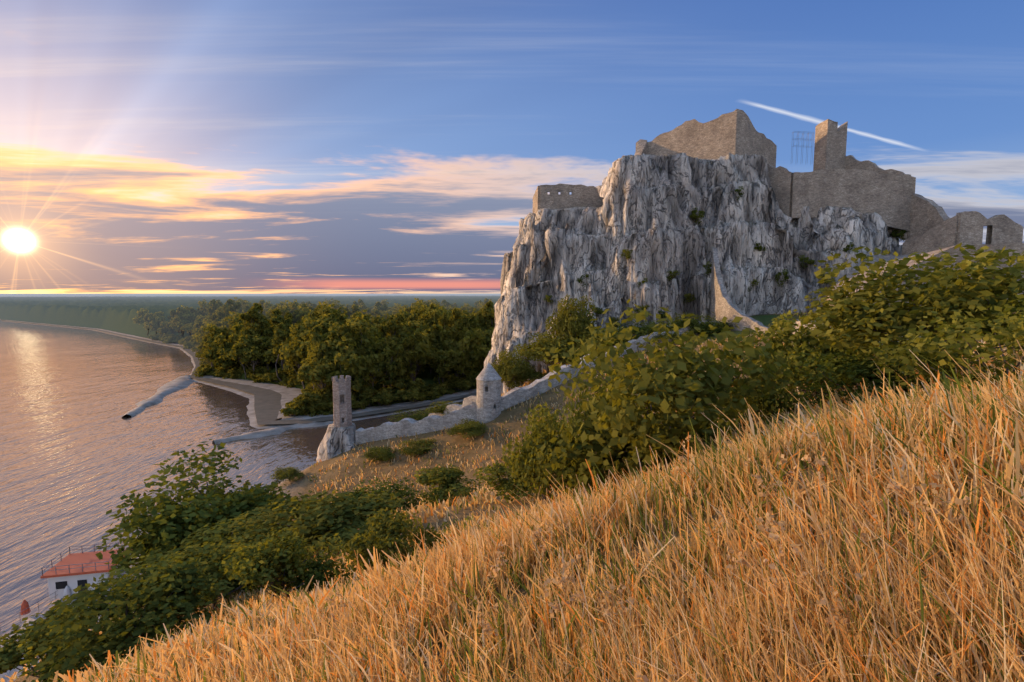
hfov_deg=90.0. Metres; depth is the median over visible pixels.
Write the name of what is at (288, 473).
bush
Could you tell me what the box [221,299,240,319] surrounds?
forest tree
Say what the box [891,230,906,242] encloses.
shrub
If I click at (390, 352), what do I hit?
forest tree
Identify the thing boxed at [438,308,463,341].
forest tree
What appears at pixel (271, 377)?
forest edge shrub
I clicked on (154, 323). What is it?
forest tree
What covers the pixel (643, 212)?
crag rock
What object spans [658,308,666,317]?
shrub
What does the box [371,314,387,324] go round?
forest tree
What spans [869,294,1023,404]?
bush
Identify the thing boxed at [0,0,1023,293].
sky
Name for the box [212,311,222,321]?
forest tree
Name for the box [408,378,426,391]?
forest edge shrub
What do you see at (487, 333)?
forest tree
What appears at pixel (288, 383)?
forest edge shrub
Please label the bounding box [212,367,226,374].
forest edge shrub
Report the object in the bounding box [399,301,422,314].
forest tree
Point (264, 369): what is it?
forest edge shrub
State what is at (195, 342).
forest tree
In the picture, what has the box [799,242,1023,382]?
bush
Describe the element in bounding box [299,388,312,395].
forest edge shrub
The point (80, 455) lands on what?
river water
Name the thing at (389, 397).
forest edge shrub
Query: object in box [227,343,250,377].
forest tree
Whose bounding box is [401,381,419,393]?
forest edge shrub
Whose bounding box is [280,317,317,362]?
forest tree
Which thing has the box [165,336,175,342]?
forest edge shrub
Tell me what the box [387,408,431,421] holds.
bush
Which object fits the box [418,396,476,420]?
stepped curtain wall
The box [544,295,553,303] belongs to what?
shrub
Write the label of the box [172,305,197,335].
forest tree
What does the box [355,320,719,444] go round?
curtain wall
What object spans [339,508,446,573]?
bush
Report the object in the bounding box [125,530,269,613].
gully tree
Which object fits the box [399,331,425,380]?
forest tree
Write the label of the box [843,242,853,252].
shrub
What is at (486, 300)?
forest tree
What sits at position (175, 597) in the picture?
gully tree
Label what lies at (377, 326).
forest tree
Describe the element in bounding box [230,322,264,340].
forest tree
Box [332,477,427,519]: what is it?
bush
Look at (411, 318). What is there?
forest tree
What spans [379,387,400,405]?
forest edge shrub
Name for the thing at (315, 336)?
forest tree
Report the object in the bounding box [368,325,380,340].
forest tree
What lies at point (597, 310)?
shrub
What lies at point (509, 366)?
bush
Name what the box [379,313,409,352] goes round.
forest tree
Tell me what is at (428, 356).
forest tree
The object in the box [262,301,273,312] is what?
forest tree
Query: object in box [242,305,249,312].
forest tree
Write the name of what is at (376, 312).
forest tree
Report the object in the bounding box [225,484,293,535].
gully tree
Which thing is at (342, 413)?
maiden tower
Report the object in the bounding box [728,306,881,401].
bush
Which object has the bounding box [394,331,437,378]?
forest tree
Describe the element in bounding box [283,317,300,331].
forest tree
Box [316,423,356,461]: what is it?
maiden tower rock
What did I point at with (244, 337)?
forest tree
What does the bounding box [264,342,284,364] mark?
forest tree
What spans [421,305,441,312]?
forest tree
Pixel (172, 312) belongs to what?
forest tree
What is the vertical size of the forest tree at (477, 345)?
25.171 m
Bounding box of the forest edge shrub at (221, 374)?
[214,370,226,377]
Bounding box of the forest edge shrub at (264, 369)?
[250,366,272,376]
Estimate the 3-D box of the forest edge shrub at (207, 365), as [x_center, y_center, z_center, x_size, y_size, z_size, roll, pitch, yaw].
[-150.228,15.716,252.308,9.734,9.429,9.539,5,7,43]
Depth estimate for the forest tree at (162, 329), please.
419.88 m
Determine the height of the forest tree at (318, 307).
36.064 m
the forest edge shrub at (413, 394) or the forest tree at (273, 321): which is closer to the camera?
the forest edge shrub at (413, 394)
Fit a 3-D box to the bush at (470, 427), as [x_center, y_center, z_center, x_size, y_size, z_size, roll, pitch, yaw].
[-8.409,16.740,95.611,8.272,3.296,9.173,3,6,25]
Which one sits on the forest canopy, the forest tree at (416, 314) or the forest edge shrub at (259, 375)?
the forest tree at (416, 314)
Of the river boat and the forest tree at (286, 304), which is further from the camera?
the forest tree at (286, 304)
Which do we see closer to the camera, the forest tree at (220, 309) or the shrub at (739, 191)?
the shrub at (739, 191)
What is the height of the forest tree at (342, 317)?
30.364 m
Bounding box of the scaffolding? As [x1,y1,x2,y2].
[791,131,813,159]
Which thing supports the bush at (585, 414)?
on the hill terrain at (304, 486)
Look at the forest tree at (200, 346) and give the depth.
265.58 m
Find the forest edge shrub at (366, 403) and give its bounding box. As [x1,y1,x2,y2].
[354,400,369,409]
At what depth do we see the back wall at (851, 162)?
142.81 m
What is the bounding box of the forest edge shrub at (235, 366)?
[220,363,241,373]
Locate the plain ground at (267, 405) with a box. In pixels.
[0,294,500,424]
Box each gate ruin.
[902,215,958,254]
[956,211,1022,244]
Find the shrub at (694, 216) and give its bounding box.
[689,207,704,224]
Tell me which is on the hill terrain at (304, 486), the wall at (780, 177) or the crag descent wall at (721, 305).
the crag descent wall at (721, 305)
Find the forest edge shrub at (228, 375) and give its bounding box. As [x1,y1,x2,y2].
[222,369,243,378]
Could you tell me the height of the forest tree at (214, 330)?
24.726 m
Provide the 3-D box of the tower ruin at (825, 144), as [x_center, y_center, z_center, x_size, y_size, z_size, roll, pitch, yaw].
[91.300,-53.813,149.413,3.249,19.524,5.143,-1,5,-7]
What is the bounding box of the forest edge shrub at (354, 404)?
[351,394,363,408]
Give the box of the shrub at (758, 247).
[754,243,766,250]
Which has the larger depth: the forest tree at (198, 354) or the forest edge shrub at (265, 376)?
the forest tree at (198, 354)
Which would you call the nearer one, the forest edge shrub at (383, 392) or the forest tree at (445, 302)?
the forest edge shrub at (383, 392)
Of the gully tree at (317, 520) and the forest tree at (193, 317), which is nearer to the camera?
the gully tree at (317, 520)
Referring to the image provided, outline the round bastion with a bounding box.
[793,319,920,345]
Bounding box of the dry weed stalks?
[326,432,971,681]
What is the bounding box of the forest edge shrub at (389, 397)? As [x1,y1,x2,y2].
[372,390,398,405]
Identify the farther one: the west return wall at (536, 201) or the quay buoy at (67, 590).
the west return wall at (536, 201)
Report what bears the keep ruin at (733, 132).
on the crag rock at (643, 212)
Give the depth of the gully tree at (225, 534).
41.79 m
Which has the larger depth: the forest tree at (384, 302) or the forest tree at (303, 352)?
the forest tree at (384, 302)
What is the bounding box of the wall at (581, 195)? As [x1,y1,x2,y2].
[540,183,603,209]
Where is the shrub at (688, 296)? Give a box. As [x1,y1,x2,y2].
[683,293,695,304]
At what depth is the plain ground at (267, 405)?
218.38 m
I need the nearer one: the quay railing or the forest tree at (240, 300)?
the quay railing
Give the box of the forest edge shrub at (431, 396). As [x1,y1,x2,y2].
[424,391,440,400]
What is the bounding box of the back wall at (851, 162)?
[845,155,910,239]
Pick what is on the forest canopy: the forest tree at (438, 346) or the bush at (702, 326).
the forest tree at (438, 346)
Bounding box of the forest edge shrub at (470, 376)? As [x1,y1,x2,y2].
[465,370,479,388]
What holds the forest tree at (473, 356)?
on the forest canopy
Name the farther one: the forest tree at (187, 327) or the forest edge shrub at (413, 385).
the forest tree at (187, 327)
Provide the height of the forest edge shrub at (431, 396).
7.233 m
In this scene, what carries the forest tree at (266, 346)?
on the forest canopy
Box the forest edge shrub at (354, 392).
[351,388,366,400]
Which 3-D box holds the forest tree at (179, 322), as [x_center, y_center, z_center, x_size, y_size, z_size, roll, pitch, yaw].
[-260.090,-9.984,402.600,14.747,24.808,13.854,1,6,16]
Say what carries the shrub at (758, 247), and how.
on the crag rock at (643, 212)
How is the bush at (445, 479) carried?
on the hill terrain at (304, 486)
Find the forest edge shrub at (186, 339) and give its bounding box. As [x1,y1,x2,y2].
[179,335,191,344]
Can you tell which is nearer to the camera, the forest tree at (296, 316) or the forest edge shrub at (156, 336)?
the forest tree at (296, 316)
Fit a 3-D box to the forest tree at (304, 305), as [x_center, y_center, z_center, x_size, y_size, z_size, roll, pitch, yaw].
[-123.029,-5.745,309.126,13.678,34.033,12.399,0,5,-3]
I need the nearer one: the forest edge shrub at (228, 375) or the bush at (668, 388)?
the bush at (668, 388)
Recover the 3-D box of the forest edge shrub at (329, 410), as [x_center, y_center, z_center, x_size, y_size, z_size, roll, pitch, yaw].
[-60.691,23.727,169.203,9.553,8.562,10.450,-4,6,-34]
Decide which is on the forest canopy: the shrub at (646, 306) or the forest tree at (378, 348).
the forest tree at (378, 348)
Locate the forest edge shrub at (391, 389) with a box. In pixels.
[382,386,394,395]
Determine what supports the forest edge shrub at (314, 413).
on the hill terrain at (304, 486)
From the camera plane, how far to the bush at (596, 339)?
118.33 m
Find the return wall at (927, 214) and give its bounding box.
[907,194,948,238]
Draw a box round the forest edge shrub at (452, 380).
[446,376,459,390]
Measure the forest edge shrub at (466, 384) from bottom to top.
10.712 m
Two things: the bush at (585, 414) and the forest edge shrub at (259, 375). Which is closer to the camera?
the bush at (585, 414)
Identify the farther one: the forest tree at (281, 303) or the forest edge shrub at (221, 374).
the forest tree at (281, 303)
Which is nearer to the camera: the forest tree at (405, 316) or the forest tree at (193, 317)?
the forest tree at (405, 316)
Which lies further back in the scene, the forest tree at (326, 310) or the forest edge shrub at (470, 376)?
the forest tree at (326, 310)
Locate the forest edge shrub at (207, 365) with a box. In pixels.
[196,364,210,370]
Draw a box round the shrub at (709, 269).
[702,261,711,275]
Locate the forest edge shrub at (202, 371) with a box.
[192,366,214,376]
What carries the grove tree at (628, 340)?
on the hill terrain at (304, 486)
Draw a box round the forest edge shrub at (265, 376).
[261,370,280,381]
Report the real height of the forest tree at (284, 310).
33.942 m
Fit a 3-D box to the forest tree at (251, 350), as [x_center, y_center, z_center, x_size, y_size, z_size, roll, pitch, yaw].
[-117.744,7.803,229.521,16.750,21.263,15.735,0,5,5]
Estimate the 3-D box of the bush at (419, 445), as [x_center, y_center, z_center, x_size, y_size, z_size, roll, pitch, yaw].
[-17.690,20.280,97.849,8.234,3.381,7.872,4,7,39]
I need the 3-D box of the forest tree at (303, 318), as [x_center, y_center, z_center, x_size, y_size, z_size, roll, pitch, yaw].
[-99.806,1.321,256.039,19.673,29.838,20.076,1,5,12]
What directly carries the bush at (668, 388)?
on the hill terrain at (304, 486)
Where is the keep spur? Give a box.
[635,139,646,154]
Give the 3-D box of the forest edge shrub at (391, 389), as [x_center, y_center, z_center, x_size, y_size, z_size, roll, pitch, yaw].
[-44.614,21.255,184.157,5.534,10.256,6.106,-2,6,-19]
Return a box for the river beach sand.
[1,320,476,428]
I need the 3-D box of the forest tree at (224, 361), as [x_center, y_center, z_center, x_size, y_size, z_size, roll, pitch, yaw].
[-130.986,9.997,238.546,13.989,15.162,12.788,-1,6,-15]
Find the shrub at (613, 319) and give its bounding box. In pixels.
[608,317,620,327]
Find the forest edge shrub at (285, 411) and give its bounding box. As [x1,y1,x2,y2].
[280,406,304,416]
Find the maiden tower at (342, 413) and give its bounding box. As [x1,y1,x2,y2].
[332,375,351,427]
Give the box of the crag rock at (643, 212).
[484,152,902,395]
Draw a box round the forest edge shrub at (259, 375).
[253,371,267,382]
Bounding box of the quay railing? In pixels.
[0,590,57,634]
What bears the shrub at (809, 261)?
on the crag rock at (643, 212)
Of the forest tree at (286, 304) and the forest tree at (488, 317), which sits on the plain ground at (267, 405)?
the forest tree at (488, 317)
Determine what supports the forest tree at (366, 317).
on the forest canopy
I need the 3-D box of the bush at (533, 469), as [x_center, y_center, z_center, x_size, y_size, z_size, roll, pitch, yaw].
[2.647,8.658,35.167,6.068,9.446,6.729,-3,6,-33]
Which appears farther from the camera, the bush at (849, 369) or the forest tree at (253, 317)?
the forest tree at (253, 317)
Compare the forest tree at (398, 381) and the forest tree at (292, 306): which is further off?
the forest tree at (292, 306)
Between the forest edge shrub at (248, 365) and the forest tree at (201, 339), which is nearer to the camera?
the forest edge shrub at (248, 365)
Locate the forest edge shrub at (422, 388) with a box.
[416,384,424,400]
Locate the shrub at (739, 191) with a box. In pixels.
[730,186,743,200]
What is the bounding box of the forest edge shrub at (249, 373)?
[246,368,254,377]
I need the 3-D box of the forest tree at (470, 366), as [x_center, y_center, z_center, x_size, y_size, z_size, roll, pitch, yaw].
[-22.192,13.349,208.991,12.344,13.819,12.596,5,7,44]
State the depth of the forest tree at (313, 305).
455.40 m
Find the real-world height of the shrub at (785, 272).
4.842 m
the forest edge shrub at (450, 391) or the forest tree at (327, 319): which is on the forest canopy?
the forest tree at (327, 319)
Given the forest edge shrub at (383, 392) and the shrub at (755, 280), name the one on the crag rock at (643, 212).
the shrub at (755, 280)
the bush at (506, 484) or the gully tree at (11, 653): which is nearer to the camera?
the gully tree at (11, 653)
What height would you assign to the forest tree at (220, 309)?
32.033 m
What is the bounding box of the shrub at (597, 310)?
[592,305,603,316]
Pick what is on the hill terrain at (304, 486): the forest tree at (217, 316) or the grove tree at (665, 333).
the grove tree at (665, 333)
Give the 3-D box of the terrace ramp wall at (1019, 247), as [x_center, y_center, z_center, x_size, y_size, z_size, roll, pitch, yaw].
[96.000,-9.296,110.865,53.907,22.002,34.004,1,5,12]
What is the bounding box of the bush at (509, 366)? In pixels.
[491,348,531,390]
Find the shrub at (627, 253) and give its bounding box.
[620,249,632,259]
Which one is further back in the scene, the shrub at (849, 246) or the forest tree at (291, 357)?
the forest tree at (291, 357)
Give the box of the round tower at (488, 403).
[476,362,501,423]
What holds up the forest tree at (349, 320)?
on the forest canopy
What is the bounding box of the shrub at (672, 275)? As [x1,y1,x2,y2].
[666,270,680,280]
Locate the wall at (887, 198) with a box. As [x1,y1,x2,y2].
[790,168,915,230]
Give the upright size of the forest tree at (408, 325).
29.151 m
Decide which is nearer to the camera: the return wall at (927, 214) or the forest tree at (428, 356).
the return wall at (927, 214)
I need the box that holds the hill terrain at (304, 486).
[0,312,1023,681]
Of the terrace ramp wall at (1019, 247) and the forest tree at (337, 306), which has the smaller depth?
the terrace ramp wall at (1019, 247)
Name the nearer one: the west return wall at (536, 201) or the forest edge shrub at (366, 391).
the west return wall at (536, 201)
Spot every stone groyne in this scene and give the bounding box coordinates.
[122,375,193,416]
[212,420,333,443]
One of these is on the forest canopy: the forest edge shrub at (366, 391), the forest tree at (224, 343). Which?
the forest tree at (224, 343)
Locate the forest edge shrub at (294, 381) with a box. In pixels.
[287,371,303,384]
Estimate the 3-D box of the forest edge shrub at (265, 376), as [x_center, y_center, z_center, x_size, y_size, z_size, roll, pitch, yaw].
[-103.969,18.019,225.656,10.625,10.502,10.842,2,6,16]
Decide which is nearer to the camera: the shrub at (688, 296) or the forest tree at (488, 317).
the shrub at (688, 296)
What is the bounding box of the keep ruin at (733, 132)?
[636,109,776,167]
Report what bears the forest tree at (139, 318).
on the forest canopy
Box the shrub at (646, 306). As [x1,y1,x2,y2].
[634,305,649,315]
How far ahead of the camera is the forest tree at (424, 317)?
265.21 m
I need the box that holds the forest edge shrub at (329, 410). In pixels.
[316,401,332,414]
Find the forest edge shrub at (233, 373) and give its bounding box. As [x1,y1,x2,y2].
[230,371,241,378]
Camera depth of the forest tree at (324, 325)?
220.10 m
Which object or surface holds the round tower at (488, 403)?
on the hill terrain at (304, 486)
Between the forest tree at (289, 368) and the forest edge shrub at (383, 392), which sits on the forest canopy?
the forest tree at (289, 368)
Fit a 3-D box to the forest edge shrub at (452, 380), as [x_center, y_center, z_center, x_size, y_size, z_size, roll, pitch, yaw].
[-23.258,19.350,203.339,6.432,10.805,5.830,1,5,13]
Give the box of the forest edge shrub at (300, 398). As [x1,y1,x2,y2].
[285,391,318,414]
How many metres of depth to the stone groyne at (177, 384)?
205.86 m
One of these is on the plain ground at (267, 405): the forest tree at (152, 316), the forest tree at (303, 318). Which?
the forest tree at (152, 316)
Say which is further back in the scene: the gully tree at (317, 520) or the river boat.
the river boat
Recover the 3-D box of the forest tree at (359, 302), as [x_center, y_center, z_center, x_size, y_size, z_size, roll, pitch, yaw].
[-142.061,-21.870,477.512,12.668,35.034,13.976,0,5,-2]
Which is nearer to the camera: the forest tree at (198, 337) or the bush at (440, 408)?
the bush at (440, 408)
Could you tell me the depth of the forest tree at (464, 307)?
358.97 m
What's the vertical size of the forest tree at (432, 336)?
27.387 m
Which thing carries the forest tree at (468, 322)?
on the forest canopy
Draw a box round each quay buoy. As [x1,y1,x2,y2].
[20,600,29,614]
[63,586,71,597]
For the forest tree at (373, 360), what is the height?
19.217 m
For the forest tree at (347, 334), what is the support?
on the forest canopy
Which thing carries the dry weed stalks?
on the hill terrain at (304, 486)
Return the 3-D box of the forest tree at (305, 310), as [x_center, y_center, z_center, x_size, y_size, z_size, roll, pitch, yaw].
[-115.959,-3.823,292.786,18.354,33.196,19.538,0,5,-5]
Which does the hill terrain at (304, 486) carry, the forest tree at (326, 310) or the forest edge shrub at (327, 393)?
the forest edge shrub at (327, 393)
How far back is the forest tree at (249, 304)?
416.43 m
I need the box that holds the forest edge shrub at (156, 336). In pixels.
[148,334,162,339]
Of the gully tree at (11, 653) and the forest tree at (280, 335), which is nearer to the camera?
the gully tree at (11, 653)
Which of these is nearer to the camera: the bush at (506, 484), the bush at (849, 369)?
the bush at (849, 369)
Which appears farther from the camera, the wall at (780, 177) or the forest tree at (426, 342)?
the forest tree at (426, 342)
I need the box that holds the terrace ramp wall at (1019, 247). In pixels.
[825,243,1023,314]
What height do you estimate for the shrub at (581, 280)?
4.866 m
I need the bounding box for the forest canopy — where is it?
[0,296,500,411]
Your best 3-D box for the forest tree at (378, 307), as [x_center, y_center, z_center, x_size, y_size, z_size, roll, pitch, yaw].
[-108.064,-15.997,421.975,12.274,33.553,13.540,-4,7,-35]
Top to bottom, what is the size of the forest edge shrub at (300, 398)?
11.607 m
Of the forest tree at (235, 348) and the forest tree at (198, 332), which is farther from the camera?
the forest tree at (198, 332)
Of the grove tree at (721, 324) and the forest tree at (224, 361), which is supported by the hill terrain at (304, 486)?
the grove tree at (721, 324)
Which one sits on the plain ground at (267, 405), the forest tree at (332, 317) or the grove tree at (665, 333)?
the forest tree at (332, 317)
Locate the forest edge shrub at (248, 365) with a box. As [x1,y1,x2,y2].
[238,362,262,373]
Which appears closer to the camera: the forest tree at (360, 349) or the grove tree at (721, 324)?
the grove tree at (721, 324)
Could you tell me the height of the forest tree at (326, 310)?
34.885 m
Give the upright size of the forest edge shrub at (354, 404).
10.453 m
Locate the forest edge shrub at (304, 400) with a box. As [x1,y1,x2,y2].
[295,391,317,414]
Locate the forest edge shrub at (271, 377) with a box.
[266,372,287,382]
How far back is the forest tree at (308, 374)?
170.71 m
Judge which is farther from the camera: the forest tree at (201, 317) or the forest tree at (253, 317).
the forest tree at (201, 317)
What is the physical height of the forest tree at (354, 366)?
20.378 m
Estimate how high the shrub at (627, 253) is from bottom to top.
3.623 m
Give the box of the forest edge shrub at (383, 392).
[362,387,392,403]
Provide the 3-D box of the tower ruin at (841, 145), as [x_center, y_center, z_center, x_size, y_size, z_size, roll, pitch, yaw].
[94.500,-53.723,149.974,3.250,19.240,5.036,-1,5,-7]
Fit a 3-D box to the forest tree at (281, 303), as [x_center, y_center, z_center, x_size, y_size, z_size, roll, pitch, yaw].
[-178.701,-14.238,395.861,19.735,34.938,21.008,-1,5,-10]
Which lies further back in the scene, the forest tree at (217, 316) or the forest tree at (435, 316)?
the forest tree at (217, 316)
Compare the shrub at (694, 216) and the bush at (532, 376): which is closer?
the bush at (532, 376)
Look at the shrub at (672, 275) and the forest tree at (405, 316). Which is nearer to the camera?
the shrub at (672, 275)
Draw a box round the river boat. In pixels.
[40,542,131,599]
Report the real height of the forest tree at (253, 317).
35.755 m
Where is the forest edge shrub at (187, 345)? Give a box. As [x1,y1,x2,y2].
[183,341,192,349]
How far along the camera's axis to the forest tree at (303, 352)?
193.09 m
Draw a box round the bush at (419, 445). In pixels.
[397,437,436,457]
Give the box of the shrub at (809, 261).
[799,255,815,268]
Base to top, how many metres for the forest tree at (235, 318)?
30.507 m
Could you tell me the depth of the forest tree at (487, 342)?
229.08 m
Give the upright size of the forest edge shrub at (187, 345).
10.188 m
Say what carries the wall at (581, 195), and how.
on the crag rock at (643, 212)
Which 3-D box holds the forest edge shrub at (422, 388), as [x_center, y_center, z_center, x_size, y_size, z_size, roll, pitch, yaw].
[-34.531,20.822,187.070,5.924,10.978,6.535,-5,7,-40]
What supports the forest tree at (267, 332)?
on the forest canopy
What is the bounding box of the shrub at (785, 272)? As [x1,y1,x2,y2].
[775,269,788,287]
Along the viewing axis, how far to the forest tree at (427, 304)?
340.76 m
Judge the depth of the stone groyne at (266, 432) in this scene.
146.47 m
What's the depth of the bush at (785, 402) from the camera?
23.66 m
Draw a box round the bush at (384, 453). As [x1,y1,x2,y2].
[361,445,399,462]
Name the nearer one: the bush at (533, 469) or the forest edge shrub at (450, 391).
the bush at (533, 469)
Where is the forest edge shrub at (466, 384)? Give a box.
[447,378,474,391]
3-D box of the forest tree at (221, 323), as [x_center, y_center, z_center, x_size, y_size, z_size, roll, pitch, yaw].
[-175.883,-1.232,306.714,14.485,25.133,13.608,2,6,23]
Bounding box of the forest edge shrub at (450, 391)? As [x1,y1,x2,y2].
[433,381,454,395]
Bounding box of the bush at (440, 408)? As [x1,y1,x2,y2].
[425,400,461,414]
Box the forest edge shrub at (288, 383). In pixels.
[279,377,296,387]
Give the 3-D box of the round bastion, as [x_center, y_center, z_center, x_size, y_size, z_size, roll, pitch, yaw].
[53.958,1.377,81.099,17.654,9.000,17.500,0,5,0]
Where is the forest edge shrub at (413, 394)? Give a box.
[394,386,425,401]
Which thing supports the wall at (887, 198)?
on the crag rock at (643, 212)
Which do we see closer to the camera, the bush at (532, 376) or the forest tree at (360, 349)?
the bush at (532, 376)
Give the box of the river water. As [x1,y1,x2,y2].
[0,320,462,636]
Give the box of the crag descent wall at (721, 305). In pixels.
[709,247,779,333]
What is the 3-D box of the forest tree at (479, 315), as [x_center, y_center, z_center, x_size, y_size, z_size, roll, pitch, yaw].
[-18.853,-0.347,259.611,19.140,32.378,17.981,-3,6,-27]
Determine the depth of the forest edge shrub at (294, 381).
212.87 m
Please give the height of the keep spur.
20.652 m
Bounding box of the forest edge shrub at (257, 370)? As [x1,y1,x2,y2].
[250,367,263,380]
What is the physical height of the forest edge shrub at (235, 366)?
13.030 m
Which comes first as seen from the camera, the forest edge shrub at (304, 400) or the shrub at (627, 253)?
the shrub at (627, 253)
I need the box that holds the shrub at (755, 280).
[748,279,759,290]
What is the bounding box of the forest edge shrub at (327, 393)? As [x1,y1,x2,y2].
[314,384,332,406]
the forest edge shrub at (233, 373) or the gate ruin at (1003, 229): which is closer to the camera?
the gate ruin at (1003, 229)
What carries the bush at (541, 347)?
on the hill terrain at (304, 486)
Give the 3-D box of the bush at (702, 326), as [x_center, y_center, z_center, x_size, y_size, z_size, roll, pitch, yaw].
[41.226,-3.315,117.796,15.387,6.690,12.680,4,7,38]
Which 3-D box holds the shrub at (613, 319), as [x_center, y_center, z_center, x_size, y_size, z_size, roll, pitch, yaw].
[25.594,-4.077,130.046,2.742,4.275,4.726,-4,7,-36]
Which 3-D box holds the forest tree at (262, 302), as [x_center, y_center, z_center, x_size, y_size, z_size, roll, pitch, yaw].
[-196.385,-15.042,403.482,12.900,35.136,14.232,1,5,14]
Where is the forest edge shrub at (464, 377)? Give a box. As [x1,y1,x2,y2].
[457,368,475,381]
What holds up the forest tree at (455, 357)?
on the forest canopy
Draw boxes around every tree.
[0,606,123,681]
[17,553,223,681]
[93,439,291,575]
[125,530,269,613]
[132,308,150,334]
[143,311,165,333]
[143,316,166,333]
[146,514,281,601]
[157,321,176,333]
[169,313,191,334]
[170,307,182,333]
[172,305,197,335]
[180,322,195,334]
[189,312,198,322]
[190,328,199,344]
[192,330,201,340]
[193,318,203,329]
[194,314,206,322]
[194,321,213,341]
[195,299,211,316]
[195,339,214,360]
[198,336,217,350]
[199,325,225,343]
[200,315,214,329]
[200,342,220,369]
[202,306,222,323]
[202,324,231,344]
[205,333,238,361]
[207,299,222,318]
[210,318,229,327]
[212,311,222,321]
[212,346,240,370]
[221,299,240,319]
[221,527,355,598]
[224,311,258,337]
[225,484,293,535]
[226,334,264,373]
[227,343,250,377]
[227,489,405,564]
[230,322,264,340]
[234,297,243,306]
[238,303,270,361]
[238,334,270,364]
[242,301,252,306]
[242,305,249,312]
[258,300,267,310]
[259,339,272,369]
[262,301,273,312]
[263,325,281,366]
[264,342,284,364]
[265,300,288,314]
[266,304,288,318]
[267,316,283,331]
[268,301,291,314]
[270,309,292,322]
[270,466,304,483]
[272,322,292,383]
[279,330,322,388]
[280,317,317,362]
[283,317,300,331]
[283,362,302,372]
[286,299,311,312]
[291,310,302,323]
[293,305,312,324]
[296,340,332,361]
[297,362,340,389]
[299,304,313,313]
[300,315,312,323]
[300,335,340,389]
[305,301,316,308]
[305,304,338,322]
[306,313,330,323]
[307,324,336,388]
[308,321,329,335]
[312,301,347,317]
[318,318,339,327]
[325,351,376,390]
[326,312,345,324]
[327,315,377,358]
[331,301,344,312]
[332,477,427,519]
[338,314,354,325]
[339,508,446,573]
[342,304,359,318]
[342,319,384,354]
[350,310,373,326]
[353,299,364,306]
[354,339,372,375]
[360,353,387,388]
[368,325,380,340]
[370,309,381,320]
[370,360,415,387]
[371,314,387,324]
[374,301,386,310]
[374,340,393,373]
[375,322,402,337]
[378,308,411,336]
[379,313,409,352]
[380,299,388,306]
[380,340,404,386]
[391,303,407,308]
[393,344,432,376]
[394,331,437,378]
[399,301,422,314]
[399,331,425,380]
[400,360,428,376]
[401,321,442,341]
[406,316,418,322]
[410,303,427,320]
[410,323,442,373]
[411,298,429,306]
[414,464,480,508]
[418,307,440,327]
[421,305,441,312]
[426,337,456,367]
[427,349,466,374]
[429,307,449,326]
[431,304,451,316]
[434,351,456,383]
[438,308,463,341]
[438,337,478,376]
[441,300,452,307]
[451,359,473,376]
[452,308,487,332]
[456,328,490,369]
[460,305,469,311]
[471,348,491,372]
[472,308,492,329]
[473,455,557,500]
[474,326,493,341]
[478,298,488,304]
[480,301,494,329]
[481,332,492,349]
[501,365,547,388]
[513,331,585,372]
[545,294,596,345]
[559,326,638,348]
[603,337,649,344]
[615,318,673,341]
[636,329,691,342]
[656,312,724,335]
[704,320,739,333]
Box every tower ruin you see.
[813,119,837,170]
[835,121,847,168]
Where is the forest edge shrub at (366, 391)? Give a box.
[357,385,377,407]
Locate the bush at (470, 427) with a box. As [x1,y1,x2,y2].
[445,418,487,437]
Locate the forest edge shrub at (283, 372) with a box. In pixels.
[276,368,288,380]
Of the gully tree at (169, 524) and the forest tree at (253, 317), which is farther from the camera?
the forest tree at (253, 317)
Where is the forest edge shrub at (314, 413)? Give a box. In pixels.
[288,401,321,416]
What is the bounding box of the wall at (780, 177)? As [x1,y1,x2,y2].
[767,164,792,222]
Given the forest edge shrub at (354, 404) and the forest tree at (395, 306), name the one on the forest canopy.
the forest tree at (395, 306)
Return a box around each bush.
[361,445,399,462]
[387,408,431,421]
[397,437,436,457]
[425,400,461,414]
[445,418,487,437]
[491,348,531,390]
[501,401,592,511]
[536,299,800,504]
[563,335,635,500]
[709,356,817,431]
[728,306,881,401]
[782,337,968,413]
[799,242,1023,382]
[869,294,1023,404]
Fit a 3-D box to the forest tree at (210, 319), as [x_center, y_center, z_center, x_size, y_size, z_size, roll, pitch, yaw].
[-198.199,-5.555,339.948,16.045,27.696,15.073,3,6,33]
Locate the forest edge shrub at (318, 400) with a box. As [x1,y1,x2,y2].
[297,392,328,410]
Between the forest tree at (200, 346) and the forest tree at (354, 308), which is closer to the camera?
the forest tree at (200, 346)
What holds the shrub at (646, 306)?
on the crag rock at (643, 212)
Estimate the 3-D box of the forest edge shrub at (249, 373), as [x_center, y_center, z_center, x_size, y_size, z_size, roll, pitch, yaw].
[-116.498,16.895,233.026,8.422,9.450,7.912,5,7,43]
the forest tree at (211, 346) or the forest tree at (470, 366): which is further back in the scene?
the forest tree at (211, 346)
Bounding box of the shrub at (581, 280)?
[576,272,588,287]
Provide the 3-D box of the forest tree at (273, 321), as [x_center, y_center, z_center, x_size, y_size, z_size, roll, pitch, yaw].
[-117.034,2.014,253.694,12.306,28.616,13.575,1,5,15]
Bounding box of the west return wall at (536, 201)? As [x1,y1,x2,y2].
[533,186,539,214]
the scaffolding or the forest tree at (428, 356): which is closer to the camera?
the scaffolding

